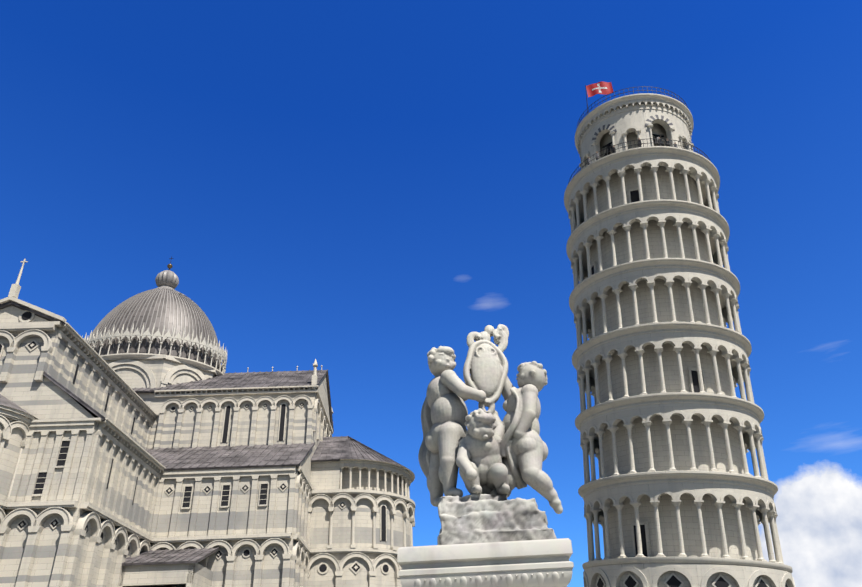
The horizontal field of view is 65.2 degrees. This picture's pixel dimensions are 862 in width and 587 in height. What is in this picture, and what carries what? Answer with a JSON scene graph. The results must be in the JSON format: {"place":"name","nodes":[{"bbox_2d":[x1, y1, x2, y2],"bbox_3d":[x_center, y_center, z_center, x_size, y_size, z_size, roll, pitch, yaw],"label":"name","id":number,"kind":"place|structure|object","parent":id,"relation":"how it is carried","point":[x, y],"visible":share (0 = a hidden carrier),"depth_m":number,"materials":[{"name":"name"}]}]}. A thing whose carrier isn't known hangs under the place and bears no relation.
{"place":"outdoors","nodes":[
{"label":"outdoors","id":0,"kind":"place"},
{"bbox_2d":[0,257,414,586],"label":"cathedral","id":1,"kind":"structure","parent":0,"point":[146,440],"depth_m":60.92,"materials":[{"name":"stone"}]},
{"bbox_2d":[0,0,861,586],"label":"sky","id":2,"kind":"structure","parent":0,"point":[360,189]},
{"label":"ground","id":3,"kind":"structure","parent":0,"visible":0},
{"bbox_2d":[397,538,573,586],"bbox_3d":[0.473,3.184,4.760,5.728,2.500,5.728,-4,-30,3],"label":"pedestal","id":4,"kind":"object","parent":3,"relation":"on","point":[537,563],"visible":1,"depth_m":4.79,"materials":[{"name":"stone"}]},
{"bbox_2d":[437,494,556,544],"bbox_3d":[0.516,1.915,5.497,0.929,0.482,0.698,-4,-30,3],"label":"statue base","id":5,"kind":"object","parent":4,"relation":"on","point":[477,518],"visible":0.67,"depth_m":5.23,"materials":[{"name":"grey stone"}]},
{"bbox_2d":[418,324,562,513],"bbox_3d":[0.462,1.039,5.975,1.225,1.869,0.688,-4,-30,3],"label":"putti group","id":6,"kind":"object","parent":5,"relation":"on","point":[489,452],"visible":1,"depth_m":5.84,"materials":[{"name":"stone"}]},
{"bbox_2d":[564,85,794,586],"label":"tower","id":7,"kind":"structure","parent":3,"relation":"on","point":[676,493],"depth_m":57.19,"materials":[{"name":"stone"}]},
{"bbox_2d":[586,81,612,96],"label":"flag","id":8,"kind":"object","parent":7,"relation":"attached to","point":[603,88],"visible":1,"depth_m":74.10,"materials":[{"name":"red fabric"}]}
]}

